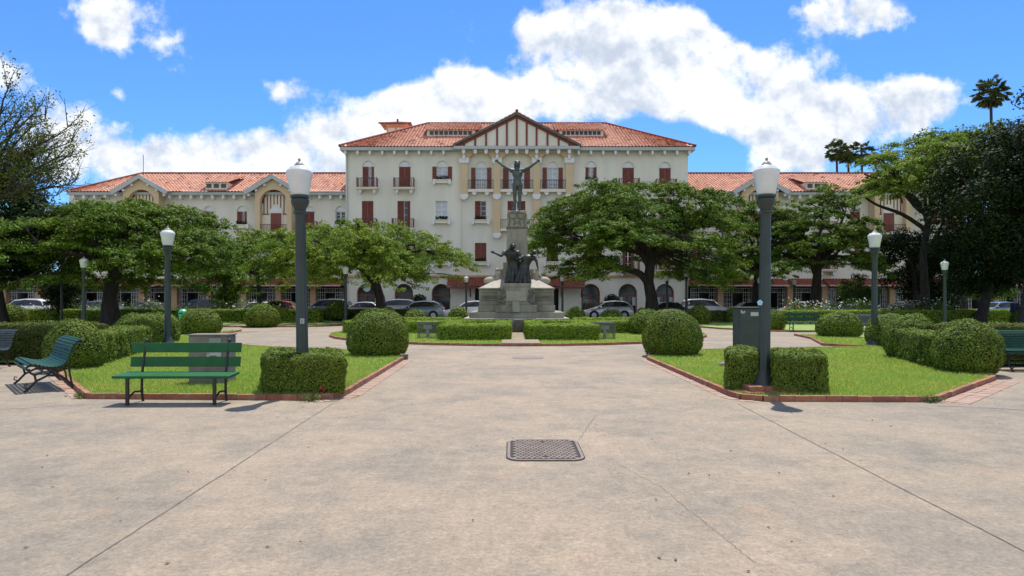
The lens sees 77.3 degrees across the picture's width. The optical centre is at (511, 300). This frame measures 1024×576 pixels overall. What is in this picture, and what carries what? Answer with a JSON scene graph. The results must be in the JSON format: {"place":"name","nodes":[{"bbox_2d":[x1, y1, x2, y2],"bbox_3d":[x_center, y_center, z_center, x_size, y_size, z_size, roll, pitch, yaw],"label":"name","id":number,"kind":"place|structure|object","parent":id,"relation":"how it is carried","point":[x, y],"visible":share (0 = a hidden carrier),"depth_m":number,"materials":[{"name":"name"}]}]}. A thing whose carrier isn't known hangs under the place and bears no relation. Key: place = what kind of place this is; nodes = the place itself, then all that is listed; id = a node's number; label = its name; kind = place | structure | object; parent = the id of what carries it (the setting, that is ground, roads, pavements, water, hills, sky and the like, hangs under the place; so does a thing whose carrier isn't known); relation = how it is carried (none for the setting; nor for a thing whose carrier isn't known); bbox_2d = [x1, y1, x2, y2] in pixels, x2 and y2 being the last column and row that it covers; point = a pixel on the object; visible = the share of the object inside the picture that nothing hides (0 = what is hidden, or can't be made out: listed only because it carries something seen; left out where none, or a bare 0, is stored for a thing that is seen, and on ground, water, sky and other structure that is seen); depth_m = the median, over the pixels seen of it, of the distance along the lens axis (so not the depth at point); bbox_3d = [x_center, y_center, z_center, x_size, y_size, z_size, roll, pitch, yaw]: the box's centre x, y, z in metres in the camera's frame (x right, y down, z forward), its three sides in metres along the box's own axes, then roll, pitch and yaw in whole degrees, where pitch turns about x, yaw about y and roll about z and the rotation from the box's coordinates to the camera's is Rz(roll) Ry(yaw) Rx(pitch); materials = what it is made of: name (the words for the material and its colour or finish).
{"place":"outdoors","nodes":[
{"label":"outdoors","id":0,"kind":"place"},
{"bbox_2d":[30,320,342,325],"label":"lawn","id":1,"kind":"structure","parent":0,"point":[324,322],"depth_m":40.74,"materials":[{"name":"green plant"}]},
{"bbox_2d":[25,308,59,321],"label":"hedge","id":2,"kind":"object","parent":1,"relation":"on","point":[42,315],"visible":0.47,"depth_m":43.65,"materials":[{"name":"green plant"}]},
{"bbox_2d":[32,266,91,311],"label":"broadleaf tree","id":3,"kind":"object","parent":1,"relation":"on","point":[51,294],"visible":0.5,"depth_m":43.62,"materials":[{"name":"green plant"}]},
{"bbox_2d":[0,197,261,325],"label":"flamboyant tree","id":4,"kind":"object","parent":1,"relation":"on","point":[88,223],"visible":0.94,"depth_m":35.12,"materials":[{"name":"green plant"}]},
{"bbox_2d":[21,298,286,310],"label":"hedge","id":5,"kind":"object","parent":1,"relation":"on","point":[155,305],"visible":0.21,"depth_m":45.12,"materials":[{"name":"green plant"}]},
{"bbox_2d":[59,308,323,322],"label":"hedge","id":6,"kind":"object","parent":1,"relation":"on","point":[237,315],"visible":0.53,"depth_m":42.24,"materials":[{"name":"green plant"}]},
{"bbox_2d":[189,259,252,308],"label":"broadleaf tree","id":7,"kind":"object","parent":1,"relation":"on","point":[230,289],"visible":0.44,"depth_m":46.79,"materials":[{"name":"green plant"}]},
{"bbox_2d":[243,304,280,327],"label":"round bush","id":8,"kind":"object","parent":1,"relation":"on","point":[262,316],"visible":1,"depth_m":35.79,"materials":[{"name":"green plant"}]},
{"bbox_2d":[325,300,348,320],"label":"round bush","id":9,"kind":"object","parent":1,"relation":"on","point":[334,310],"visible":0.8,"depth_m":45.44,"materials":[{"name":"green plant"}]},
{"bbox_2d":[0,329,402,394],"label":"lawn","id":10,"kind":"structure","parent":0,"point":[230,383],"depth_m":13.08,"materials":[{"name":"green plant"}]},
{"bbox_2d":[0,50,94,206],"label":"reaching tree","id":11,"kind":"object","parent":10,"relation":"on","point":[22,175],"visible":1,"depth_m":25.35,"materials":[{"name":"green plant"}]},
{"bbox_2d":[0,321,108,361],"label":"hedge","id":12,"kind":"object","parent":10,"relation":"on","point":[28,339],"visible":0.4,"depth_m":15.22,"materials":[{"name":"green plant"}]},
{"bbox_2d":[41,318,107,371],"bbox_3d":[-9.376,1.024,13.741,1.230,1.318,1.211,0,0,0],"label":"round bush","id":13,"kind":"object","parent":10,"relation":"on","point":[87,352],"visible":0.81,"depth_m":13.47,"materials":[{"name":"green plant"}]},
{"bbox_2d":[100,324,152,362],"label":"hedge","id":14,"kind":"object","parent":10,"relation":"on","point":[120,339],"visible":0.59,"depth_m":16.05,"materials":[{"name":"green plant"}]},
{"bbox_2d":[112,312,158,342],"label":"round bush","id":15,"kind":"object","parent":10,"relation":"on","point":[133,319],"visible":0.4,"depth_m":18.94,"materials":[{"name":"green plant"}]},
{"bbox_2d":[139,311,180,341],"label":"round bush","id":16,"kind":"object","parent":10,"relation":"on","point":[157,319],"visible":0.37,"depth_m":22.17,"materials":[{"name":"green plant"}]},
{"bbox_2d":[160,226,174,342],"bbox_3d":[-10.599,-0.405,19.700,0.540,3.810,0.540,0,0,-17],"label":"street lamp","id":17,"kind":"object","parent":10,"relation":"on","point":[167,234],"visible":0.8,"depth_m":19.62,"materials":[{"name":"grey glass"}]},
{"bbox_2d":[179,308,222,333],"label":"round bush","id":18,"kind":"object","parent":10,"relation":"on","point":[196,320],"visible":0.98,"depth_m":27.62,"materials":[{"name":"green plant"}]},
{"bbox_2d":[187,333,236,383],"bbox_3d":[-5.303,1.042,11.320,0.715,0.915,0.400,0,0,0],"label":"meter box","id":19,"kind":"object","parent":10,"relation":"on","point":[209,338],"visible":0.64,"depth_m":11.15,"materials":[{"name":"metal"}]},
{"bbox_2d":[286,158,317,392],"bbox_3d":[-3.410,-0.405,10.350,0.540,3.810,0.540,-1,0,0],"label":"street lamp","id":20,"kind":"object","parent":10,"relation":"on","point":[299,174],"visible":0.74,"depth_m":10.27,"materials":[{"name":"metal"}]},
{"bbox_2d":[259,346,347,394],"bbox_3d":[-3.456,1.137,10.633,1.358,0.731,2.093,0,0,-18],"label":"hedge","id":21,"kind":"object","parent":10,"relation":"on","point":[288,369],"visible":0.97,"depth_m":9.86,"materials":[{"name":"green plant"}]},
{"bbox_2d":[345,308,408,356],"bbox_3d":[-3.598,0.955,17.160,1.720,1.536,1.747,0,0,0],"label":"round bush","id":22,"kind":"object","parent":10,"relation":"on","point":[383,332],"visible":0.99,"depth_m":16.57,"materials":[{"name":"green plant"}]},
{"bbox_2d":[0,322,1023,575],"bbox_3d":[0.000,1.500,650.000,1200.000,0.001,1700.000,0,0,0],"label":"ground","id":23,"kind":"structure","parent":0,"point":[432,480],"depth_m":5.40,"materials":[{"name":"beige concrete"}]},
{"bbox_2d":[0,329,18,366],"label":"slatted bench","id":24,"kind":"object","parent":23,"relation":"on","point":[5,344],"visible":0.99,"depth_m":14.45,"materials":[{"name":"wood"}]},
{"bbox_2d":[6,303,28,322],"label":"round bush","id":25,"kind":"object","parent":23,"relation":"on","point":[18,313],"visible":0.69,"depth_m":39.56,"materials":[{"name":"green plant"}]},
{"bbox_2d":[0,191,77,322],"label":"broadleaf tree","id":26,"kind":"object","parent":23,"relation":"on","point":[39,204],"visible":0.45,"depth_m":34.82,"materials":[{"name":"green plant"}]},
{"bbox_2d":[13,335,83,392],"bbox_3d":[-8.191,1.084,11.277,0.825,0.863,1.750,0,0,-43],"label":"slatted bench","id":27,"kind":"object","parent":23,"relation":"on","point":[51,362],"visible":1,"depth_m":11.01,"materials":[{"name":"teal wood"}]},
{"bbox_2d":[79,256,88,319],"bbox_3d":[-22.077,-0.405,33.000,0.540,3.810,0.540,0,0,-17],"label":"street lamp","id":28,"kind":"object","parent":23,"relation":"on","point":[82,261],"visible":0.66,"depth_m":32.93,"materials":[{"name":"grey metal"}]},
{"bbox_2d":[111,338,241,405],"bbox_3d":[-4.901,1.037,9.443,1.670,0.934,0.565,0,0,-1],"label":"plank bench","id":29,"kind":"object","parent":23,"relation":"on","point":[227,361],"visible":1,"depth_m":9.60,"materials":[{"name":"green wood"}]},
{"bbox_2d":[58,354,407,400],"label":"kerb","id":30,"kind":"structure","parent":23,"relation":"on","point":[220,396],"depth_m":9.74,"materials":[{"name":"red brick"}]},
{"bbox_2d":[200,227,294,303],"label":"flamboyant tree","id":31,"kind":"object","parent":23,"relation":"on","point":[255,236],"visible":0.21,"depth_m":48.52,"materials":[{"name":"green plant"}]},
{"bbox_2d":[231,217,480,311],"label":"flamboyant tree","id":32,"kind":"object","parent":23,"relation":"on","point":[373,257],"visible":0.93,"depth_m":42.13,"materials":[{"name":"green plant"}]},
{"bbox_2d":[316,359,413,402],"bbox_3d":[-2.672,1.494,12.866,0.575,0.012,6.870,0,0,0],"label":"brick edging","id":33,"kind":"object","parent":23,"relation":"on","point":[365,388],"visible":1,"depth_m":11.40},
{"bbox_2d":[3,109,1022,314],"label":"hotel building","id":34,"kind":"structure","parent":23,"relation":"on","point":[452,182],"depth_m":62.09,"materials":[{"name":"paint"}]},
{"bbox_2d":[270,206,282,231],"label":"bay door","id":35,"kind":"structure","parent":34,"relation":"in","point":[276,213],"depth_m":62.76,"materials":[{"name":"red wood"}]},
{"bbox_2d":[361,159,375,186],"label":"window","id":36,"kind":"structure","parent":34,"relation":"in","point":[368,167],"depth_m":62.06,"materials":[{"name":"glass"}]},
{"bbox_2d":[397,201,409,227],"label":"window","id":37,"kind":"structure","parent":34,"relation":"in","point":[403,207],"depth_m":62.06,"materials":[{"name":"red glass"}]},
{"bbox_2d":[397,159,411,186],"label":"window","id":38,"kind":"structure","parent":34,"relation":"in","point":[404,167],"depth_m":62.06,"materials":[{"name":"wood"}]},
{"bbox_2d":[432,284,449,309],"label":"arched door","id":39,"kind":"structure","parent":34,"relation":"in","point":[440,293],"depth_m":62.38,"materials":[{"name":"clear glass"}]},
{"bbox_2d":[432,159,451,179],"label":"window","id":40,"kind":"structure","parent":34,"relation":"in","point":[442,168],"depth_m":62.11,"materials":[{"name":"glass"}]},
{"bbox_2d":[471,160,490,188],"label":"window","id":41,"kind":"structure","parent":34,"relation":"in","point":[481,172],"depth_m":62.11,"materials":[{"name":"glass"}]},
{"bbox_2d":[503,159,529,188],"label":"window","id":42,"kind":"structure","parent":34,"relation":"in","point":[511,165],"depth_m":61.96,"materials":[{"name":"glass"}]},
{"bbox_2d":[543,160,562,188],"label":"window","id":43,"kind":"structure","parent":34,"relation":"in","point":[552,172],"depth_m":62.11,"materials":[{"name":"glass"}]},
{"bbox_2d":[581,284,599,310],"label":"arched door","id":44,"kind":"structure","parent":34,"relation":"in","point":[590,298],"depth_m":62.38,"materials":[{"name":"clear glass"}]},
{"bbox_2d":[619,284,636,312],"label":"arched door","id":45,"kind":"structure","parent":34,"relation":"in","point":[627,292],"depth_m":62.38,"materials":[{"name":"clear glass"}]},
{"bbox_2d":[621,160,635,185],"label":"window","id":46,"kind":"structure","parent":34,"relation":"in","point":[627,167],"depth_m":62.05,"materials":[{"name":"wood"}]},
{"bbox_2d":[329,331,706,345],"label":"kerb","id":47,"kind":"structure","parent":23,"relation":"on","point":[500,344],"depth_m":21.38,"materials":[{"name":"brick"}]},
{"bbox_2d":[506,439,584,460],"bbox_3d":[0.322,1.494,6.434,0.757,0.012,0.917,0,0,0],"label":"manhole cover","id":48,"kind":"object","parent":23,"relation":"on","point":[543,450],"visible":1,"depth_m":6.36,"materials":[{"name":"metal"}]},
{"bbox_2d":[642,360,761,402],"bbox_3d":[3.478,1.495,12.850,0.485,0.011,6.895,0,0,0],"label":"brick edging","id":49,"kind":"object","parent":23,"relation":"on","point":[708,389],"visible":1,"depth_m":11.44,"materials":[{"name":"red brick"}]},
{"bbox_2d":[710,195,801,301],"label":"flamboyant tree","id":50,"kind":"object","parent":23,"relation":"on","point":[754,268],"visible":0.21,"depth_m":51.79,"materials":[{"name":"green plant"}]},
{"bbox_2d":[732,182,896,309],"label":"flamboyant tree","id":51,"kind":"object","parent":23,"relation":"on","point":[849,235],"visible":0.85,"depth_m":47.51,"materials":[{"name":"green plant"}]},
{"bbox_2d":[647,356,995,401],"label":"kerb","id":52,"kind":"structure","parent":23,"relation":"on","point":[840,398],"depth_m":9.55,"materials":[{"name":"brick"}]},
{"bbox_2d":[824,138,849,171],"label":"palm tree","id":53,"kind":"object","parent":23,"relation":"on","point":[835,157],"visible":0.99,"depth_m":109.54,"materials":[{"name":"green plant"}]},
{"bbox_2d":[834,273,881,308],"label":"broadleaf tree","id":54,"kind":"object","parent":23,"relation":"on","point":[848,292],"visible":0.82,"depth_m":49.67,"materials":[{"name":"green plant"}]},
{"bbox_2d":[846,140,876,171],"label":"palm tree","id":55,"kind":"object","parent":23,"relation":"on","point":[856,144],"visible":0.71,"depth_m":107.86,"materials":[{"name":"green plant"}]},
{"bbox_2d":[906,116,1011,308],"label":"broadleaf tree","id":56,"kind":"object","parent":23,"relation":"on","point":[965,132],"visible":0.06,"depth_m":61.08,"materials":[{"name":"green plant"}]},
{"bbox_2d":[940,380,1005,402],"bbox_3d":[7.775,1.494,10.708,3.830,0.011,0.159,0,0,-43],"label":"brick edging","id":57,"kind":"object","parent":23,"relation":"on","point":[955,398],"visible":0.98,"depth_m":10.44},
{"bbox_2d":[952,381,1019,404],"bbox_3d":[7.900,1.494,10.572,3.830,0.011,0.209,0,0,-43],"label":"brick edging","id":58,"kind":"object","parent":23,"relation":"on","point":[976,397],"visible":1,"depth_m":10.29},
{"bbox_2d":[969,74,1013,124],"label":"palm tree","id":59,"kind":"object","parent":23,"relation":"on","point":[991,101],"visible":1,"depth_m":94.56,"materials":[{"name":"green plant"}]},
{"bbox_2d":[990,330,1023,371],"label":"slatted bench","id":60,"kind":"object","parent":23,"relation":"on","point":[1012,348],"visible":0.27,"depth_m":14.12,"materials":[{"name":"green wood"}]},
{"bbox_2d":[0,0,1023,270],"label":"sky","id":61,"kind":"structure","parent":0,"point":[180,85],"materials":[{"name":"blue"}]},
{"bbox_2d":[330,331,705,343],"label":"lawn","id":62,"kind":"structure","parent":0,"point":[488,342],"depth_m":22.72,"materials":[{"name":"green plant"}]},
{"bbox_2d":[342,319,451,333],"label":"hedge","id":63,"kind":"object","parent":62,"relation":"on","point":[412,325],"visible":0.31,"depth_m":28.24,"materials":[{"name":"green plant"}]},
{"bbox_2d":[437,319,511,339],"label":"square hedge","id":64,"kind":"object","parent":62,"relation":"on","point":[476,329],"visible":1,"depth_m":23.29,"materials":[{"name":"green plant"}]},
{"bbox_2d":[463,210,569,331],"bbox_3d":[0.208,-1.489,31.675,4.930,5.978,6.450,0,0,0],"label":"monument","id":65,"kind":"object","parent":62,"relation":"on","point":[516,304],"visible":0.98,"depth_m":30.25,"materials":[{"name":"stone"}]},
{"bbox_2d":[491,243,522,282],"bbox_3d":[-0.056,-1.686,30.562,1.037,2.085,1.715,0,0,39],"label":"statue","id":66,"kind":"object","parent":65,"relation":"on","point":[512,267],"visible":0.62,"depth_m":30.51,"materials":[{"name":"grey metal"}]},
{"bbox_2d":[495,159,539,209],"bbox_3d":[0.273,-5.755,32.167,2.272,2.675,0.525,0,0,0],"label":"statue","id":67,"kind":"object","parent":65,"relation":"on","point":[517,174],"visible":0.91,"depth_m":32.03,"materials":[{"name":"grey metal"}]},
{"bbox_2d":[511,250,538,283],"bbox_3d":[0.604,-1.535,30.530,1.317,1.769,0.953,0,0,0],"label":"statue","id":68,"kind":"object","parent":65,"relation":"on","point":[523,274],"visible":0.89,"depth_m":30.30,"materials":[{"name":"grey metal"}]},
{"bbox_2d":[523,319,600,340],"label":"square hedge","id":69,"kind":"object","parent":62,"relation":"on","point":[548,329],"visible":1,"depth_m":23.29,"materials":[{"name":"green plant"}]},
{"bbox_2d":[582,319,631,333],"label":"hedge","id":70,"kind":"object","parent":62,"relation":"on","point":[621,325],"visible":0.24,"depth_m":28.24,"materials":[{"name":"green plant"}]},
{"bbox_2d":[628,308,659,333],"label":"round bush","id":71,"kind":"object","parent":62,"relation":"on","point":[638,321],"visible":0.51,"depth_m":27.17,"materials":[{"name":"green plant"}]},
{"bbox_2d":[501,332,540,343],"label":"path","id":72,"kind":"structure","parent":0,"point":[523,338],"depth_m":22.49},
{"bbox_2d":[650,334,1022,395],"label":"lawn","id":73,"kind":"structure","parent":0,"point":[860,336],"depth_m":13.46,"materials":[{"name":"green plant"}]},
{"bbox_2d":[641,309,703,355],"bbox_3d":[4.331,0.960,17.250,1.660,1.515,1.693,0,0,0],"label":"round bush","id":74,"kind":"object","parent":73,"relation":"on","point":[672,332],"visible":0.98,"depth_m":16.70,"materials":[{"name":"green plant"}]},
{"bbox_2d":[723,344,758,390],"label":"hedge","id":75,"kind":"object","parent":73,"relation":"on","point":[741,366],"visible":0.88,"depth_m":10.26,"materials":[{"name":"green plant"}]},
{"bbox_2d":[731,307,758,347],"bbox_3d":[5.030,0.815,13.670,0.580,1.370,0.420,0,0,0],"label":"electrical cabinet","id":76,"kind":"object","parent":73,"relation":"on","point":[745,326],"visible":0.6,"depth_m":13.48,"materials":[{"name":"metal"}]},
{"bbox_2d":[730,384,802,394],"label":"lamp plinth","id":77,"kind":"structure","parent":73,"relation":"on","point":[751,388],"depth_m":9.92,"materials":[{"name":"brick"}]},
{"bbox_2d":[752,157,779,385],"bbox_3d":[4.069,-0.405,10.289,0.540,3.810,0.540,1,0,-17],"label":"street lamp","id":78,"kind":"object","parent":77,"relation":"on","point":[766,174],"visible":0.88,"depth_m":10.21,"materials":[{"name":"grey metal"}]},
{"bbox_2d":[770,347,829,393],"bbox_3d":[4.724,1.138,10.602,0.920,0.730,1.804,0,0,20],"label":"hedge","id":79,"kind":"object","parent":73,"relation":"on","point":[800,369],"visible":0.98,"depth_m":9.93,"materials":[{"name":"green plant"}]},
{"bbox_2d":[815,311,863,336],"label":"round bush","id":80,"kind":"object","parent":73,"relation":"on","point":[838,323],"visible":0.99,"depth_m":25.24,"materials":[{"name":"green plant"}]},
{"bbox_2d":[866,229,881,345],"bbox_3d":[11.613,-0.405,20.503,0.540,3.810,0.540,0,0,-17],"label":"street lamp","id":81,"kind":"object","parent":73,"relation":"on","point":[874,237],"visible":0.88,"depth_m":20.43,"materials":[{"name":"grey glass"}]},
{"bbox_2d":[864,313,902,344],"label":"round bush","id":82,"kind":"object","parent":73,"relation":"on","point":[884,319],"visible":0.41,"depth_m":20.34,"materials":[{"name":"green plant"}]},
{"bbox_2d":[881,313,933,357],"bbox_3d":[10.138,0.996,16.305,1.285,1.397,1.289,0,0,43],"label":"round bush","id":83,"kind":"object","parent":73,"relation":"on","point":[907,320],"visible":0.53,"depth_m":16.14,"materials":[{"name":"green plant"}]},
{"bbox_2d":[892,327,945,367],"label":"hedge","id":84,"kind":"object","parent":73,"relation":"on","point":[914,344],"visible":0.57,"depth_m":14.63,"materials":[{"name":"green plant"}]},
{"bbox_2d":[929,318,1006,373],"bbox_3d":[9.273,1.015,13.050,1.346,1.337,1.317,0,0,0],"label":"round bush","id":85,"kind":"object","parent":73,"relation":"on","point":[968,347],"visible":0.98,"depth_m":12.67,"materials":[{"name":"green plant"}]},
{"bbox_2d":[926,322,1023,364],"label":"hedge","id":86,"kind":"object","parent":73,"relation":"on","point":[1005,326],"visible":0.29,"depth_m":14.80,"materials":[{"name":"green plant"}]},
{"bbox_2d":[700,321,1008,329],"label":"lawn","id":87,"kind":"structure","parent":0,"point":[802,326],"depth_m":37.44,"materials":[{"name":"green plant"}]},
{"bbox_2d":[527,178,758,310],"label":"flamboyant tree","id":88,"kind":"object","parent":87,"relation":"on","point":[617,215],"visible":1,"depth_m":43.64,"materials":[{"name":"green plant"}]},
{"bbox_2d":[687,304,711,323],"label":"round bush","id":89,"kind":"object","parent":87,"relation":"on","point":[700,313],"visible":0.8,"depth_m":39.97,"materials":[{"name":"green plant"}]},
{"bbox_2d":[771,309,785,329],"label":"round bush","id":90,"kind":"object","parent":87,"relation":"on","point":[778,322],"visible":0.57,"depth_m":31.72,"materials":[{"name":"green plant"}]},
{"bbox_2d":[785,311,818,330],"bbox_3d":[14.121,0.987,30.983,1.670,0.934,0.565,0,0,0],"label":"plank bench","id":91,"kind":"object","parent":87,"relation":"on","point":[814,314],"visible":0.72,"depth_m":31.15,"materials":[{"name":"green wood"}]},
{"bbox_2d":[777,295,965,310],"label":"rose bushes","id":92,"kind":"object","parent":87,"relation":"on","point":[851,305],"visible":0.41,"depth_m":42.30,"materials":[{"name":"green plant"}]},
{"bbox_2d":[779,309,976,323],"bbox_3d":[22.695,1.005,39.805,11.978,0.995,1.388,0,0,0],"label":"hedge","id":93,"kind":"object","parent":87,"relation":"on","point":[935,316],"visible":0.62,"depth_m":39.25,"materials":[{"name":"green plant"}]},
{"bbox_2d":[863,224,953,309],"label":"broadleaf tree","id":94,"kind":"object","parent":87,"relation":"on","point":[908,253],"visible":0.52,"depth_m":45.52,"materials":[{"name":"green plant"}]},
{"bbox_2d":[845,131,992,309],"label":"flamboyant tree","id":95,"kind":"object","parent":87,"relation":"on","point":[899,179],"visible":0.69,"depth_m":41.87,"materials":[{"name":"green plant"}]},
{"bbox_2d":[893,261,978,309],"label":"broadleaf tree","id":96,"kind":"object","parent":87,"relation":"on","point":[936,290],"visible":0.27,"depth_m":46.14,"materials":[{"name":"green plant"}]},
{"bbox_2d":[940,259,948,321],"bbox_3d":[23.998,-0.405,35.500,0.540,3.810,0.540,0,0,-17],"label":"street lamp","id":97,"kind":"object","parent":87,"relation":"on","point":[944,264],"visible":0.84,"depth_m":35.43,"materials":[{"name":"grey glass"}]},
{"bbox_2d":[910,86,1023,323],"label":"broadleaf tree","id":98,"kind":"object","parent":87,"relation":"on","point":[995,185],"visible":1,"depth_m":34.43,"materials":[{"name":"green plant"}]},
{"bbox_2d":[925,197,1023,322],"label":"broadleaf tree","id":99,"kind":"object","parent":87,"relation":"on","point":[986,285],"visible":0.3,"depth_m":39.10,"materials":[{"name":"green plant"}]},
{"bbox_2d":[957,309,1010,322],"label":"hedge","id":100,"kind":"object","parent":87,"relation":"on","point":[999,315],"visible":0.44,"depth_m":42.63,"materials":[{"name":"green plant"}]},
{"label":"road","id":101,"kind":"structure","parent":0,"visible":0},
{"bbox_2d":[9,299,52,308],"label":"parked car","id":102,"kind":"object","parent":101,"relation":"on","point":[37,303],"visible":0.14,"depth_m":52.27,"materials":[{"name":"white paint"}]},
{"bbox_2d":[401,301,444,316],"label":"parked car","id":103,"kind":"object","parent":101,"relation":"on","point":[432,309],"visible":0.52,"depth_m":51.58,"materials":[{"name":"grey paint"}]},
{"bbox_2d":[584,301,633,317],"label":"parked car","id":104,"kind":"object","parent":101,"relation":"on","point":[625,309],"visible":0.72,"depth_m":52.17,"materials":[{"name":"silver metal"}]},
{"bbox_2d":[681,299,728,311],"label":"parked car","id":105,"kind":"object","parent":101,"relation":"on","point":[710,304],"visible":0.14,"depth_m":52.54,"materials":[{"name":"white paint"}]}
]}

